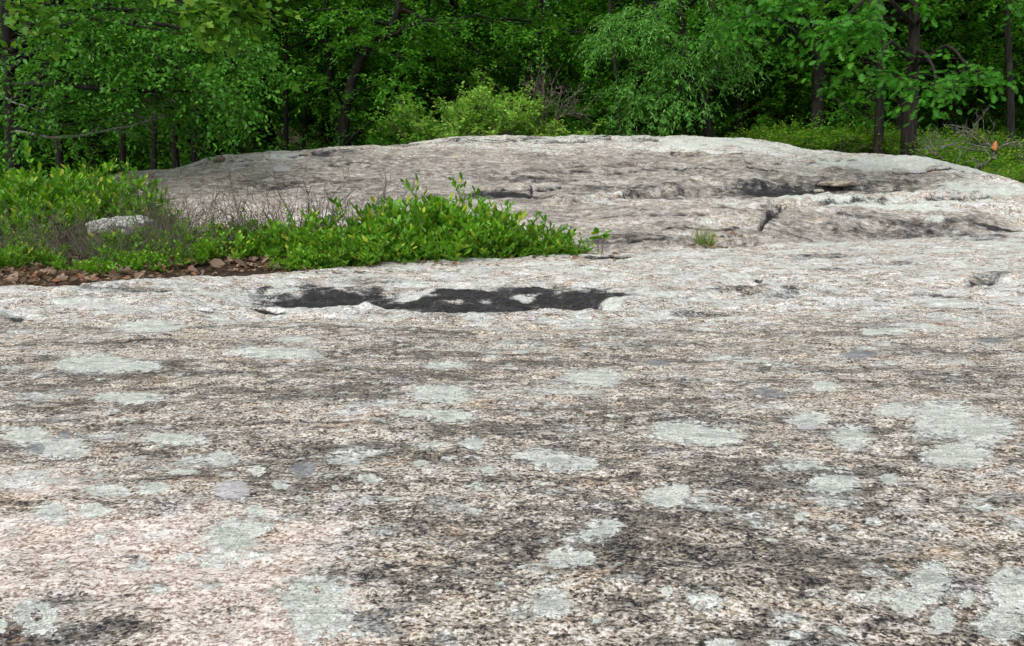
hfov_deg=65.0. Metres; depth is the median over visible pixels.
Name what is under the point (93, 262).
blueberry bush
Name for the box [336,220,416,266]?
blueberry bush
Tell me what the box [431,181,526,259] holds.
blueberry bush
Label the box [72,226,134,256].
blueberry bush
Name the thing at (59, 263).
blueberry bush
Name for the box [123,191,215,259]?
bare twig bush
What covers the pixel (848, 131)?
huckleberry bush
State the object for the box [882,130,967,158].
huckleberry bush
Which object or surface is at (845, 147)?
huckleberry bush
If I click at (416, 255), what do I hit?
blueberry bush
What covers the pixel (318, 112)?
branched tree
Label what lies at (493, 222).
blueberry bush
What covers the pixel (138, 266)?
blueberry bush
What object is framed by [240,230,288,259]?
blueberry bush
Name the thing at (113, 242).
blueberry bush
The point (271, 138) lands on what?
branched tree
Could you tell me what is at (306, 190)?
bare twig bush
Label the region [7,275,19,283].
dead leaf
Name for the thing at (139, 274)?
dead leaf
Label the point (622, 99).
tall tree
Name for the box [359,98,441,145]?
shrub
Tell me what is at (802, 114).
thin trunk tree
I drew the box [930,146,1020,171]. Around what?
huckleberry bush
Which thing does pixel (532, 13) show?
young tree
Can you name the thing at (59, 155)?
dark trunk tree
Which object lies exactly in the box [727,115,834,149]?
huckleberry bush
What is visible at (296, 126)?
branched tree
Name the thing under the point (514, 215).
blueberry bush
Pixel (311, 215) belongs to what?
blueberry bush
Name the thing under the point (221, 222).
bare twig bush
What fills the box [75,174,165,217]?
blueberry bush
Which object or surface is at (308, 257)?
blueberry bush
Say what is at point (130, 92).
edge tree
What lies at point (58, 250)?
bare twig bush
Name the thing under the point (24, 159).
branched tree
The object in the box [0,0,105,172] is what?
branched tree
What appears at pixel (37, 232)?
bare twig bush
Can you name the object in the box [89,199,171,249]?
bare twig bush
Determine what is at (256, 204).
bare twig bush
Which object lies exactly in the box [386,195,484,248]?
blueberry bush
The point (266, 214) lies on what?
bare twig bush
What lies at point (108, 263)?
blueberry bush
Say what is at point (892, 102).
branched tree
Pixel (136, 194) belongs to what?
bare twig bush
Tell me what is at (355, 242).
blueberry bush
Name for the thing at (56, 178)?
blueberry bush
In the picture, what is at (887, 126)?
branched tree
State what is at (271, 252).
blueberry bush
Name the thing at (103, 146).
branched tree
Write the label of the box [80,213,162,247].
bare twig bush
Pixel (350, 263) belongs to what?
blueberry bush
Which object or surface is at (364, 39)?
curved tree
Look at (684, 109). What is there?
tall tree
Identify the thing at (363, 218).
blueberry bush
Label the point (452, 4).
branched tree
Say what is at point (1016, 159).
huckleberry bush
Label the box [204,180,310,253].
bare twig bush
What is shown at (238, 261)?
dead leaf
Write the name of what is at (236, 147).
leaning trunk tree
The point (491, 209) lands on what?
blueberry bush
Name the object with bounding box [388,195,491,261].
blueberry bush
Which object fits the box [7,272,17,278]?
dead leaf
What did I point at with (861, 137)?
huckleberry bush
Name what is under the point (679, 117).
branched tree
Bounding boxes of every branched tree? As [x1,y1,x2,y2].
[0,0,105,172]
[0,0,253,182]
[0,1,161,169]
[0,6,85,170]
[0,38,68,170]
[20,0,274,181]
[29,124,137,166]
[33,114,164,165]
[46,2,373,168]
[61,3,357,169]
[96,109,246,166]
[118,0,392,167]
[132,0,463,152]
[157,3,365,158]
[241,24,345,146]
[275,0,550,144]
[276,0,454,138]
[280,0,480,141]
[313,0,632,145]
[385,0,706,136]
[410,0,600,135]
[473,0,651,132]
[620,58,728,131]
[646,2,896,135]
[673,3,948,138]
[711,0,1023,138]
[747,87,847,131]
[760,2,984,137]
[832,0,929,131]
[833,0,1023,142]
[885,59,1020,141]
[894,2,1023,148]
[897,2,1023,136]
[974,40,1023,140]
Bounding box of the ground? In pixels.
[0,73,1023,286]
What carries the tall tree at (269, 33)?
on the ground
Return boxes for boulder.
[85,215,157,236]
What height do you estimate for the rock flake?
0.075 m
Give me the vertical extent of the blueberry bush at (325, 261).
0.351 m
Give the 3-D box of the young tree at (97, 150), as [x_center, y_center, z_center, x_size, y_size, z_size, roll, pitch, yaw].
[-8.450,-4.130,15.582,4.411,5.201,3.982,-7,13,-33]
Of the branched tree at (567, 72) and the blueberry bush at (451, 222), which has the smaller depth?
the blueberry bush at (451, 222)
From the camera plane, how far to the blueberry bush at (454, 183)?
6.78 m
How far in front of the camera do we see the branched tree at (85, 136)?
23.72 m
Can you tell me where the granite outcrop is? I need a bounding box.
[0,135,1023,645]
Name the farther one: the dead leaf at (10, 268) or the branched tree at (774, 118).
the branched tree at (774, 118)
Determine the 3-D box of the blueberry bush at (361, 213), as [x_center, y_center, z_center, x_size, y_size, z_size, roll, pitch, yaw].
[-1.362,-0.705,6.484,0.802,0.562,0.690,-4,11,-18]
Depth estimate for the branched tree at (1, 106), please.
14.64 m
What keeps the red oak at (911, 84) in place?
on the ground
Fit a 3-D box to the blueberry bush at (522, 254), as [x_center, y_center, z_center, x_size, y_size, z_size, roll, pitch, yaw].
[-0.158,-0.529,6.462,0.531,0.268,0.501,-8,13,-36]
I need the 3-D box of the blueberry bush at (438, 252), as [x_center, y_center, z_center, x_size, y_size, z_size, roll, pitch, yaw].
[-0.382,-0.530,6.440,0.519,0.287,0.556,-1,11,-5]
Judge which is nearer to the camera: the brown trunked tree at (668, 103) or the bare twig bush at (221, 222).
the bare twig bush at (221, 222)
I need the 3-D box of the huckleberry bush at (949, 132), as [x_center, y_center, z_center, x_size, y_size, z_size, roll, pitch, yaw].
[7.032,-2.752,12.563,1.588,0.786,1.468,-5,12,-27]
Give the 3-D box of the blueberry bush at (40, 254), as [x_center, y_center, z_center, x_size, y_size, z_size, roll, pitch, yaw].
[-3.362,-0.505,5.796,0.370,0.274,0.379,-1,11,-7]
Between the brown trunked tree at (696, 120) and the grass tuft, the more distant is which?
the brown trunked tree at (696, 120)
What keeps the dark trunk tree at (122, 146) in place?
on the ground
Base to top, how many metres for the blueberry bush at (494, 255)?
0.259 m
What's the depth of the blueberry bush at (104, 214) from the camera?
7.26 m
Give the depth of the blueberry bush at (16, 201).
6.84 m
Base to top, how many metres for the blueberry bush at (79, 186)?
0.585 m
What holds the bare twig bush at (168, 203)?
on the ground
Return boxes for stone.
[213,156,224,161]
[465,138,509,143]
[522,138,558,143]
[554,135,611,143]
[612,135,661,142]
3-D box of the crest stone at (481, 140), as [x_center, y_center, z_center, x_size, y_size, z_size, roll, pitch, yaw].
[-0.223,-2.485,11.150,0.964,0.134,0.656,2,11,-6]
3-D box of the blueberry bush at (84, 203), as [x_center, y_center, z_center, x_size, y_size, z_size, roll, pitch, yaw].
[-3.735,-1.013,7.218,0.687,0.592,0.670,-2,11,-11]
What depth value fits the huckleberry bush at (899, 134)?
13.22 m
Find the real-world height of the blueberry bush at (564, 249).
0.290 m
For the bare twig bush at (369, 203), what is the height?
0.929 m
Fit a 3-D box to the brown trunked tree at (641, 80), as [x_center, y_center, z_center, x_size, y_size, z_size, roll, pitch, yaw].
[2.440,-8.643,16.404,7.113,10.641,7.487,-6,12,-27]
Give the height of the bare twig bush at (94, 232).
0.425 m
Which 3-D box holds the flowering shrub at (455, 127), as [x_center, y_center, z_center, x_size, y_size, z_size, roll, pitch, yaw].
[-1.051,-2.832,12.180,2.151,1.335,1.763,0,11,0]
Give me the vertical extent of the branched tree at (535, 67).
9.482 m
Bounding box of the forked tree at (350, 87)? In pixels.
[263,0,526,145]
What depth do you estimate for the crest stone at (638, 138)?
10.93 m
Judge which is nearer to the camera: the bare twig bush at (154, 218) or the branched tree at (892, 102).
the bare twig bush at (154, 218)
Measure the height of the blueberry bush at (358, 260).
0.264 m
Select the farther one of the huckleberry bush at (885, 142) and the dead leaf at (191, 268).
the huckleberry bush at (885, 142)
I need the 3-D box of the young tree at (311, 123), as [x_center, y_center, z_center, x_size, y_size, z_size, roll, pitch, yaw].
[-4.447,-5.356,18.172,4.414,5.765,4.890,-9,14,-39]
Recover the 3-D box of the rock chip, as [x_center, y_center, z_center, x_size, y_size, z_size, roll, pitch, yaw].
[3.556,-1.532,9.325,0.112,0.042,0.108,-6,12,-28]
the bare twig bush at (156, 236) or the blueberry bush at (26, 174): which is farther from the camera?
the blueberry bush at (26, 174)
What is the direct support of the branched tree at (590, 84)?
on the ground
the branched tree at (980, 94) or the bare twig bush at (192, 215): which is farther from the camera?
the branched tree at (980, 94)
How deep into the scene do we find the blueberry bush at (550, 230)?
6.63 m
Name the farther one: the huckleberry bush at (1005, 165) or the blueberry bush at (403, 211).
the huckleberry bush at (1005, 165)
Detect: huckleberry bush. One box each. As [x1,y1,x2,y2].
[724,129,787,143]
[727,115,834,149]
[771,123,844,149]
[790,121,873,152]
[799,120,885,152]
[818,120,900,152]
[852,129,927,154]
[857,123,920,154]
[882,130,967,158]
[885,126,953,154]
[909,135,1001,162]
[917,123,1011,157]
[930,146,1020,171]
[942,127,1023,164]
[967,153,1023,176]
[976,140,1023,171]
[982,160,1023,181]
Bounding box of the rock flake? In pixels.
[817,181,854,186]
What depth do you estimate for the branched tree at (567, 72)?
15.25 m
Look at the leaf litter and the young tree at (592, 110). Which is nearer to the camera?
the leaf litter
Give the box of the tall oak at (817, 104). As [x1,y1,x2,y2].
[686,0,902,137]
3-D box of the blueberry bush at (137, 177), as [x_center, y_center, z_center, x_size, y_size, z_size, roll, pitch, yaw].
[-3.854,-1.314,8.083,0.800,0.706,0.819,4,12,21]
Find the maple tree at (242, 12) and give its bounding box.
[0,0,300,92]
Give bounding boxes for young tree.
[0,1,161,178]
[0,1,169,181]
[0,49,70,174]
[222,3,390,148]
[271,0,529,149]
[320,0,545,147]
[385,0,621,140]
[406,1,550,134]
[431,0,634,135]
[530,0,745,137]
[554,0,686,135]
[583,3,733,135]
[643,51,768,136]
[730,61,806,132]
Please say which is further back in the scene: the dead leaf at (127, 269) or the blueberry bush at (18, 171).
the blueberry bush at (18, 171)
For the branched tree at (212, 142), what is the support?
on the ground
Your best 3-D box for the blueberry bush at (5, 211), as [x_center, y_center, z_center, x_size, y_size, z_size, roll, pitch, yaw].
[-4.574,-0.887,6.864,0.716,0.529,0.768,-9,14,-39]
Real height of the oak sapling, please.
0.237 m
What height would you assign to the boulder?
0.192 m
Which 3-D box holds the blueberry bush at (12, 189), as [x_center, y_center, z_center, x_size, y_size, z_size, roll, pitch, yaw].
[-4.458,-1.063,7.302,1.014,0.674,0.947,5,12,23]
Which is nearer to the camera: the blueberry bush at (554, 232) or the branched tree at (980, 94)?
the blueberry bush at (554, 232)
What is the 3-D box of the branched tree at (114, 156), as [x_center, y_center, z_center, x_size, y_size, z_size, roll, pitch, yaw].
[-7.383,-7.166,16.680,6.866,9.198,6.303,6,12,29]
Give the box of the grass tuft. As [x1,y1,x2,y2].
[688,222,722,247]
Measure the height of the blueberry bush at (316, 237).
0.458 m
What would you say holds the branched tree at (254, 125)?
on the ground
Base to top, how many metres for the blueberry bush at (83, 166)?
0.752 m
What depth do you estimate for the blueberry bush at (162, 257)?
5.72 m
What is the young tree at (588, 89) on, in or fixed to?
on the ground
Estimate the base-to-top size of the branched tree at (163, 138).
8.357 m
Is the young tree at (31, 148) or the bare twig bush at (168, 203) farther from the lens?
the young tree at (31, 148)
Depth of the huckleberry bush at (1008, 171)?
10.12 m
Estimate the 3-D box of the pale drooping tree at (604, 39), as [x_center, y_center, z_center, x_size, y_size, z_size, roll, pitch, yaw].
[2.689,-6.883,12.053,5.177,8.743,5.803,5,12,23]
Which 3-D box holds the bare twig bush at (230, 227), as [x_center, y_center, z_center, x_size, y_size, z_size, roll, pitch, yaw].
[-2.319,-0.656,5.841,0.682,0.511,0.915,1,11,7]
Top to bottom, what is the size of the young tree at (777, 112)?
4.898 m
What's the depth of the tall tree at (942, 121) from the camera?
15.12 m
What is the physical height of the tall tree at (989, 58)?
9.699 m
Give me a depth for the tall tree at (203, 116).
22.83 m
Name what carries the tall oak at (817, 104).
on the ground
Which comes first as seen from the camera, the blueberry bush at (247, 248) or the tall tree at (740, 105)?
the blueberry bush at (247, 248)
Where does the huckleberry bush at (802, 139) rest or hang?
on the ground
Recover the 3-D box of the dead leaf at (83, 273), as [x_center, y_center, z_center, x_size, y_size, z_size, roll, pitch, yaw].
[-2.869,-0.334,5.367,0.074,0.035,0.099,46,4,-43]
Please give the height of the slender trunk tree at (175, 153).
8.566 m
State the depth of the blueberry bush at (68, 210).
6.97 m
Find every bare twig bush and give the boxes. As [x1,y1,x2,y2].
[0,188,96,257]
[0,192,119,265]
[0,198,81,259]
[0,206,86,255]
[3,186,130,263]
[30,202,142,265]
[73,207,165,269]
[74,211,145,251]
[79,161,213,234]
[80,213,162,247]
[82,206,199,265]
[89,183,215,249]
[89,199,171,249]
[112,176,258,249]
[113,156,241,240]
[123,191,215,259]
[132,199,243,264]
[141,180,254,250]
[172,199,244,253]
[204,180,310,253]
[210,169,334,234]
[212,182,323,246]
[216,152,367,242]
[255,158,463,232]
[256,153,399,235]
[300,166,439,237]
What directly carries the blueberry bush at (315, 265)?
on the ground
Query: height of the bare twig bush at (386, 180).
0.847 m
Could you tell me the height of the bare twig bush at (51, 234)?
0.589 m
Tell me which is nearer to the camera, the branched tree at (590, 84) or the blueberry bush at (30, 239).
the blueberry bush at (30, 239)
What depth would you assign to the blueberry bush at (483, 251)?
6.28 m
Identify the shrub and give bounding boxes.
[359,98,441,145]
[367,92,511,142]
[443,60,550,135]
[500,59,602,135]
[526,116,606,136]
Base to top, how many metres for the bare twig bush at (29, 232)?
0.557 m
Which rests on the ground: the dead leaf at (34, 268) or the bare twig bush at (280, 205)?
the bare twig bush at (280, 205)
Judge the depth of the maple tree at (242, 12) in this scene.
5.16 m
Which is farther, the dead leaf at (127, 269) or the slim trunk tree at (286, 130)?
the slim trunk tree at (286, 130)
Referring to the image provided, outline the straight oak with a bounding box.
[810,0,954,153]
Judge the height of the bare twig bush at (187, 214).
0.680 m
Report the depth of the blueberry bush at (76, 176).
7.37 m
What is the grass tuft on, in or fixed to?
on the granite outcrop
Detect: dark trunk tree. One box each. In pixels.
[0,0,216,170]
[0,0,252,171]
[443,0,629,132]
[770,0,1023,151]
[934,0,1015,152]
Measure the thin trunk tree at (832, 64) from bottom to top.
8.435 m
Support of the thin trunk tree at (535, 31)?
on the ground
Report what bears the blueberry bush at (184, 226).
on the ground
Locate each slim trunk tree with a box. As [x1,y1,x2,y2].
[227,1,431,150]
[268,0,429,149]
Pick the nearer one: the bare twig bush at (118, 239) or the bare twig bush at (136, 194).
the bare twig bush at (118, 239)
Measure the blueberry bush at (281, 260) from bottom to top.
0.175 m
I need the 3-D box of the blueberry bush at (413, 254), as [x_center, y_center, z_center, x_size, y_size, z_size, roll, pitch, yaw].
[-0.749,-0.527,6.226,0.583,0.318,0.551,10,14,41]
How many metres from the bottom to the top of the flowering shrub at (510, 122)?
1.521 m
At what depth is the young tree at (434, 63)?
16.66 m
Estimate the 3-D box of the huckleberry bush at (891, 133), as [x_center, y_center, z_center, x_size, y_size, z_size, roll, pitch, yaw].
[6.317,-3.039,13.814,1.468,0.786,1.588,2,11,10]
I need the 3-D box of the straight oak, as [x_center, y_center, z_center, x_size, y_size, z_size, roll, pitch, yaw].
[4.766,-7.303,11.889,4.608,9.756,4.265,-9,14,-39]
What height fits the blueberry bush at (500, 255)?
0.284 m
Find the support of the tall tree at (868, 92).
on the ground
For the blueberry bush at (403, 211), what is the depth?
6.42 m
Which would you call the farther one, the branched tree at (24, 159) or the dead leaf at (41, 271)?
the branched tree at (24, 159)
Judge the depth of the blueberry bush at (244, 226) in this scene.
6.25 m
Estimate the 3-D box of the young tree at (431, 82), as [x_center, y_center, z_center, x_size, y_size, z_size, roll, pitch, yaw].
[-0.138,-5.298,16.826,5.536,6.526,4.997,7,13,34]
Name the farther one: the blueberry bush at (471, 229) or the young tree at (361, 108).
the young tree at (361, 108)
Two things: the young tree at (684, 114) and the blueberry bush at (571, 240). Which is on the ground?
the young tree at (684, 114)
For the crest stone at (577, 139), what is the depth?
10.92 m
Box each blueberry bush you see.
[0,140,84,218]
[0,165,64,190]
[0,168,37,205]
[0,169,73,240]
[0,179,27,203]
[0,185,66,243]
[0,189,21,241]
[0,189,85,238]
[0,200,55,245]
[0,226,52,258]
[0,234,49,264]
[0,236,34,273]
[13,234,71,267]
[14,169,86,184]
[18,174,85,232]
[22,193,100,238]
[29,177,106,232]
[42,159,127,233]
[43,250,83,273]
[44,177,133,236]
[50,158,138,196]
[67,193,134,238]
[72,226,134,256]
[72,255,116,275]
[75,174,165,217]
[80,179,149,216]
[81,242,157,274]
[87,157,173,205]
[88,215,170,261]
[94,185,182,224]
[102,194,182,231]
[117,249,163,271]
[146,216,228,254]
[147,242,192,271]
[169,232,233,265]
[191,226,257,263]
[204,207,270,252]
[232,218,306,256]
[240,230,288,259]
[253,217,345,259]
[265,249,299,270]
[266,204,345,252]
[271,243,322,270]
[281,215,362,262]
[284,249,329,268]
[296,242,351,270]
[307,232,360,268]
[315,218,398,266]
[316,196,419,246]
[317,201,372,251]
[318,243,365,268]
[331,252,381,266]
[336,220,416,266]
[348,207,428,262]
[362,173,441,234]
[383,233,439,264]
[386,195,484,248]
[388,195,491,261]
[388,243,414,261]
[390,203,473,261]
[390,231,444,262]
[403,188,517,247]
[409,225,470,260]
[410,172,509,233]
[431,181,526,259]
[435,242,487,259]
[464,207,550,258]
[464,220,512,257]
[471,243,509,258]
[478,207,516,246]
[481,246,533,257]
[497,240,525,257]
[507,211,565,256]
[507,217,576,256]
[508,246,529,257]
[511,227,578,256]
[535,227,592,253]
[546,232,599,255]
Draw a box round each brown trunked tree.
[0,11,306,80]
[32,31,94,169]
[480,0,790,133]
[527,0,734,135]
[589,0,756,135]
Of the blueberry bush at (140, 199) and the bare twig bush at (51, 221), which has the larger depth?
the blueberry bush at (140, 199)
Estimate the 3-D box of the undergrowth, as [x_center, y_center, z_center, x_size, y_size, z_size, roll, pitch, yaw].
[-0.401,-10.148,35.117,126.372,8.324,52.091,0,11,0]
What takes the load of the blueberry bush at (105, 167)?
on the ground
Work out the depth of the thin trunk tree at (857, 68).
16.36 m
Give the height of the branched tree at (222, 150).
10.820 m
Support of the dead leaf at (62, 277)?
on the leaf litter
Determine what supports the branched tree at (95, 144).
on the ground
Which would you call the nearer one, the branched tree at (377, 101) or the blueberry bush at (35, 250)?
the blueberry bush at (35, 250)
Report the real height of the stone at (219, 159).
0.075 m
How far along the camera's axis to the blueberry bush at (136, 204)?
7.36 m
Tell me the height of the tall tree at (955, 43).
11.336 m
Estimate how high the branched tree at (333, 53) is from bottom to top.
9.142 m
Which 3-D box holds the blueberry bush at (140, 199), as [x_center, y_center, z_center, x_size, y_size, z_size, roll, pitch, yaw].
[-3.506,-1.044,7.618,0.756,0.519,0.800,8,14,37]
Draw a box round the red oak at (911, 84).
[722,0,1023,155]
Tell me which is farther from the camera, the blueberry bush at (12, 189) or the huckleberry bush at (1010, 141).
the huckleberry bush at (1010, 141)
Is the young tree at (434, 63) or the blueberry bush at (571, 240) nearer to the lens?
the blueberry bush at (571, 240)
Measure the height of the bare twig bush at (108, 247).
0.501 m
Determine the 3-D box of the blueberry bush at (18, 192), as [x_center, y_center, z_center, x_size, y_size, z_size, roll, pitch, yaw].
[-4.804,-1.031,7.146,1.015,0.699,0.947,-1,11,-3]
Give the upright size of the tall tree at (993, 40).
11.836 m
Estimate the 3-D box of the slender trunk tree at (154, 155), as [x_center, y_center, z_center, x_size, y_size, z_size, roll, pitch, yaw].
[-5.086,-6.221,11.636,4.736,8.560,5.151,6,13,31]
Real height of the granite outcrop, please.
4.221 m
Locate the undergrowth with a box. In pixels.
[0,74,1023,184]
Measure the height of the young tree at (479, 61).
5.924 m
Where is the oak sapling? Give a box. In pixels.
[589,227,611,253]
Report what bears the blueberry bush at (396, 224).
on the ground
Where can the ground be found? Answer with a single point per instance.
(209, 272)
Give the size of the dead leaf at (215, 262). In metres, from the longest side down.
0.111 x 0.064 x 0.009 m
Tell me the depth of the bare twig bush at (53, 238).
5.85 m
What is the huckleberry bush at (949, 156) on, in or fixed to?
on the ground
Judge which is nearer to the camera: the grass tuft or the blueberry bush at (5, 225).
the blueberry bush at (5, 225)
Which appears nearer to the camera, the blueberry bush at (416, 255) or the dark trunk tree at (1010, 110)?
the blueberry bush at (416, 255)
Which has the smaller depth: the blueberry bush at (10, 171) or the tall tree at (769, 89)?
the blueberry bush at (10, 171)
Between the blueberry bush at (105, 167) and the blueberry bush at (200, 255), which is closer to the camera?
the blueberry bush at (200, 255)
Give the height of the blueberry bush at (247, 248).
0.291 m
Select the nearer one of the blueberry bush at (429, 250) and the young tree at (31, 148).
the blueberry bush at (429, 250)
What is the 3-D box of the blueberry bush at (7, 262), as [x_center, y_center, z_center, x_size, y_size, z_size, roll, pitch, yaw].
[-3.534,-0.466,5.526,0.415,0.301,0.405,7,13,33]
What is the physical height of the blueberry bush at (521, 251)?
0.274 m
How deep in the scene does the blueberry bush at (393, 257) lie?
6.16 m
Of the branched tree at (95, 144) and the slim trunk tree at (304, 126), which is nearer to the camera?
the slim trunk tree at (304, 126)
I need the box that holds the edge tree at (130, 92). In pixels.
[0,0,301,173]
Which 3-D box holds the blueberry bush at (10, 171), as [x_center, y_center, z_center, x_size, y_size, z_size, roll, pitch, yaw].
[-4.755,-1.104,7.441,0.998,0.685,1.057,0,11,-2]
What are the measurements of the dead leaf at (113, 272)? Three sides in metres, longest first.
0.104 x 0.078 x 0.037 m
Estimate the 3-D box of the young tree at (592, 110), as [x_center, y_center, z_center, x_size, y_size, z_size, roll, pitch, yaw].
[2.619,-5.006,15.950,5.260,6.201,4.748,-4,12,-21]
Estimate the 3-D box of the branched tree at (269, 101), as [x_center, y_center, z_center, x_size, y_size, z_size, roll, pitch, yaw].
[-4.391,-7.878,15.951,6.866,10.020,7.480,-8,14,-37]
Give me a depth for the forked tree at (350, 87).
12.32 m
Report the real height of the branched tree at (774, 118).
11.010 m
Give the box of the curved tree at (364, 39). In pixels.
[133,0,467,145]
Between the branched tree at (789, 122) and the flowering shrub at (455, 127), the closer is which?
the flowering shrub at (455, 127)
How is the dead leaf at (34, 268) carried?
on the leaf litter
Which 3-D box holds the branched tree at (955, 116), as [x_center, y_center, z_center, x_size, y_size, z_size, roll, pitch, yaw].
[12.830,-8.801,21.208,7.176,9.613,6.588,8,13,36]
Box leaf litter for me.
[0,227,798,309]
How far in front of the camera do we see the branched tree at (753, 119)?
19.59 m
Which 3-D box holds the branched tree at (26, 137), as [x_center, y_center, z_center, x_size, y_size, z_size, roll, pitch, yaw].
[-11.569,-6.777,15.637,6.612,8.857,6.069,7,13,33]
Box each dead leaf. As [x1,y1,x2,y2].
[3,267,13,273]
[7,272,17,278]
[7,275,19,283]
[30,265,42,272]
[35,269,53,274]
[55,273,67,281]
[79,268,87,275]
[109,268,119,277]
[118,266,133,274]
[133,271,143,278]
[188,265,198,272]
[209,258,224,266]
[234,259,245,265]
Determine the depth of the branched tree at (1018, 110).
19.33 m
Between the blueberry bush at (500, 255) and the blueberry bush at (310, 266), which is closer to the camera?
the blueberry bush at (310, 266)
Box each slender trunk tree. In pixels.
[0,0,308,169]
[20,0,333,162]
[35,0,291,168]
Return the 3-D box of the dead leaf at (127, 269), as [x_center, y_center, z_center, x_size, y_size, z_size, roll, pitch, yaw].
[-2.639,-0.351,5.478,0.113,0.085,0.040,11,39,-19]
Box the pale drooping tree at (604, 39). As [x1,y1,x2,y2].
[561,0,771,136]
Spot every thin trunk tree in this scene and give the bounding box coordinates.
[489,0,751,135]
[708,3,902,129]
[789,0,970,130]
[805,0,950,129]
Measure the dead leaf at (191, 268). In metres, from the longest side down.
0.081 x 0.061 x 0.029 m
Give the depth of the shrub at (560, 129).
12.05 m
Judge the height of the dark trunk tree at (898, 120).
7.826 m
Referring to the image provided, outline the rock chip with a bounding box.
[814,189,823,192]
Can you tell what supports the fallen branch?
on the ground
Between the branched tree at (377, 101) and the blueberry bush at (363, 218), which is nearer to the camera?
the blueberry bush at (363, 218)
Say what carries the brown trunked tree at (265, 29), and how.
on the ground
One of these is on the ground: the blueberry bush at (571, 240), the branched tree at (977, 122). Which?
the branched tree at (977, 122)
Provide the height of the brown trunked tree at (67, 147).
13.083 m
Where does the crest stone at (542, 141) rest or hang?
on the granite outcrop
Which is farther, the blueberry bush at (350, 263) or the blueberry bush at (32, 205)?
the blueberry bush at (32, 205)
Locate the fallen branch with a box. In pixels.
[915,107,1023,168]
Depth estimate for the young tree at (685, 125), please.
20.04 m
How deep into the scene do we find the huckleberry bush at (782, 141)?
12.64 m
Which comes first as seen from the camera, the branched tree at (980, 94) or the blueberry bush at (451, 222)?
the blueberry bush at (451, 222)
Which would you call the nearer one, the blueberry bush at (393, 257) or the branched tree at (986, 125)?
the blueberry bush at (393, 257)
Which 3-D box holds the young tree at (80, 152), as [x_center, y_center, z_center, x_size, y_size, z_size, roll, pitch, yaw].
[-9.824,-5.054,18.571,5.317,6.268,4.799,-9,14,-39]
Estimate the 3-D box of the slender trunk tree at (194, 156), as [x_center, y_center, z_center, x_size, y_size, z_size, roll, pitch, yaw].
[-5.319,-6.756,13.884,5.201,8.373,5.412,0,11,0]
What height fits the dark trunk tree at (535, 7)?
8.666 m
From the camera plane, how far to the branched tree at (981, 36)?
15.72 m
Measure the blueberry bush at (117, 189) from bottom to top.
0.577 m
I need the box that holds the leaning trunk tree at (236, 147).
[92,2,339,154]
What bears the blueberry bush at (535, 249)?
on the granite outcrop
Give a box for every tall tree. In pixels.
[0,4,302,168]
[137,15,381,152]
[497,5,720,134]
[544,0,976,143]
[595,0,1016,146]
[624,10,778,135]
[688,3,1003,136]
[689,0,1023,152]
[717,0,1023,145]
[896,0,1023,144]
[927,0,1023,98]
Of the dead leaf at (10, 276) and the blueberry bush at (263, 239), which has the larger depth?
the blueberry bush at (263, 239)

